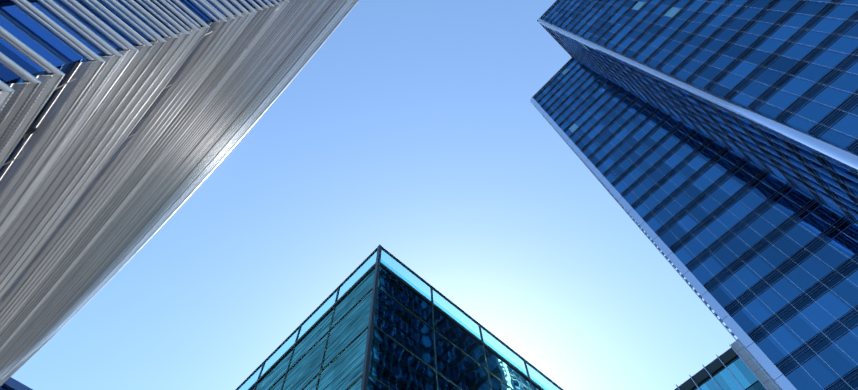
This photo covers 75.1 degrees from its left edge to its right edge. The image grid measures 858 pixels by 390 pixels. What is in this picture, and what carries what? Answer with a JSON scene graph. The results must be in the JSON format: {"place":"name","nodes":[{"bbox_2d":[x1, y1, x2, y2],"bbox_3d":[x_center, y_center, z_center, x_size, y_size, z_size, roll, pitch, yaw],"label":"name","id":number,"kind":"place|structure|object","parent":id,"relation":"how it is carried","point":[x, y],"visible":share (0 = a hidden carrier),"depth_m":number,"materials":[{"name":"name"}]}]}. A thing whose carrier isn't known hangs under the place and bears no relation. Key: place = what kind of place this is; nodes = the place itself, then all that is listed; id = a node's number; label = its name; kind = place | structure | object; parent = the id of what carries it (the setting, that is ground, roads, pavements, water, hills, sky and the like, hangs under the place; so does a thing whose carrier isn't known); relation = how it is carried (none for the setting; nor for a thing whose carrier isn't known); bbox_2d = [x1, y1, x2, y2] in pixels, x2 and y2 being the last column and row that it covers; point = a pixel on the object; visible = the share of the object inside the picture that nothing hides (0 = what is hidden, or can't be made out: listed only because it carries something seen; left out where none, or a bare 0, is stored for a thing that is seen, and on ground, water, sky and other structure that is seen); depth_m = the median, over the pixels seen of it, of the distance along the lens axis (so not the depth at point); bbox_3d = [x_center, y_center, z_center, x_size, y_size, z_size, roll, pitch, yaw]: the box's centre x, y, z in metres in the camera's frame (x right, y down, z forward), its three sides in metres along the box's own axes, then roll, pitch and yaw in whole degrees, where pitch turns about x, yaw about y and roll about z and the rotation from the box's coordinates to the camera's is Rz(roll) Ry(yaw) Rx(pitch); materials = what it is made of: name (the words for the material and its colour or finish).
{"place":"outdoors","nodes":[
{"label":"outdoors","id":0,"kind":"place"},
{"bbox_2d":[11,0,737,389],"label":"sky","id":1,"kind":"structure","parent":0,"point":[414,131],"materials":[{"name":"blue"}]},
{"bbox_2d":[244,253,553,389],"bbox_3d":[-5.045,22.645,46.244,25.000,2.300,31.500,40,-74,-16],"label":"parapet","id":2,"kind":"structure","parent":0,"point":[413,287],"depth_m":41.32,"materials":[{"name":"teal glass"}]},
{"bbox_2d":[674,339,781,389],"bbox_3d":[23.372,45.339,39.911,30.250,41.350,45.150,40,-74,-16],"label":"wing","id":3,"kind":"structure","parent":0,"point":[716,364],"depth_m":47.61,"materials":[{"name":"blue glass"}]},
{"bbox_2d":[676,344,767,389],"bbox_3d":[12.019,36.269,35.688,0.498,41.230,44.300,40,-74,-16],"label":"window frames","id":4,"kind":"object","parent":3,"relation":"attached to","point":[711,376],"visible":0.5,"depth_m":47.94,"materials":[{"name":"black metal"}]},
{"label":"ground","id":5,"kind":"structure","parent":0,"visible":0},
{"bbox_2d":[0,377,32,389],"bbox_3d":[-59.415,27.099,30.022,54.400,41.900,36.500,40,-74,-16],"label":"building","id":6,"kind":"structure","parent":5,"relation":"on","point":[10,383],"depth_m":48.52,"materials":[{"name":"blue glass"}]},
{"bbox_2d":[0,0,282,178],"bbox_3d":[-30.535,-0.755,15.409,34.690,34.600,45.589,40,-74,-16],"label":"glass windows","id":7,"kind":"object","parent":5,"relation":"on","point":[38,37],"depth_m":7.54,"materials":[{"name":"blue glass"}]},
{"bbox_2d":[0,0,359,369],"bbox_3d":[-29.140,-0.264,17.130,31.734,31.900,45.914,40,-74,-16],"label":"block fascia","id":8,"kind":"structure","parent":7,"relation":"attached to","point":[57,30],"depth_m":8.29,"materials":[{"name":"white metal"}]},
{"bbox_2d":[0,0,358,385],"bbox_3d":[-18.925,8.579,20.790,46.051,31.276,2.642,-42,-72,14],"label":"block louvres","id":9,"kind":"object","parent":8,"relation":"attached to","point":[77,144],"visible":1,"depth_m":13.45,"materials":[{"name":"silver metal"}]},
{"bbox_2d":[0,1,322,333],"bbox_3d":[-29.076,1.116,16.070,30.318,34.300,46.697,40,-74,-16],"label":"block bracing","id":10,"kind":"object","parent":5,"relation":"on","point":[30,131],"visible":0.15,"depth_m":7.67,"materials":[{"name":"grey metal"}]},
{"bbox_2d":[530,0,857,389],"bbox_3d":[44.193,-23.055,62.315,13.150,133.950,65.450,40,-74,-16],"label":"tower corners","id":11,"kind":"object","parent":5,"relation":"on","point":[841,155],"visible":0.92,"depth_m":55.51,"materials":[{"name":"silver metal"}]},
{"bbox_2d":[534,0,857,389],"bbox_3d":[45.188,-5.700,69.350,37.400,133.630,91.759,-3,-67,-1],"label":"window frames","id":12,"kind":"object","parent":5,"relation":"on","point":[768,156],"visible":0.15,"depth_m":58.16,"materials":[{"name":"metal"}]},
{"bbox_3d":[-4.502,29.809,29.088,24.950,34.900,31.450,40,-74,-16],"label":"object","id":13,"kind":"object","parent":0,"visible":0},
{"bbox_2d":[251,266,540,389],"bbox_3d":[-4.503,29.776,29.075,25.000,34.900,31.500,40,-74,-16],"label":"glass","id":14,"kind":"object","parent":13,"relation":"on","point":[394,365],"depth_m":34.46,"materials":[{"name":"teal glass"}]},
{"bbox_2d":[235,244,562,389],"bbox_3d":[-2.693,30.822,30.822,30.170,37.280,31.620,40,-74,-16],"label":"frames","id":15,"kind":"structure","parent":13,"relation":"on","point":[377,264],"depth_m":38.72,"materials":[{"name":"black"}]},
{"bbox_3d":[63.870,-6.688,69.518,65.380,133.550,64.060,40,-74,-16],"label":"tower","id":16,"kind":"structure","parent":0},
{"bbox_2d":[535,0,857,389],"bbox_3d":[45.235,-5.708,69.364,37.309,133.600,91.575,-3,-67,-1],"label":"tower","id":17,"kind":"structure","parent":16,"relation":"attached to","point":[836,359],"depth_m":55.32,"materials":[{"name":"blue glass"}]}
]}

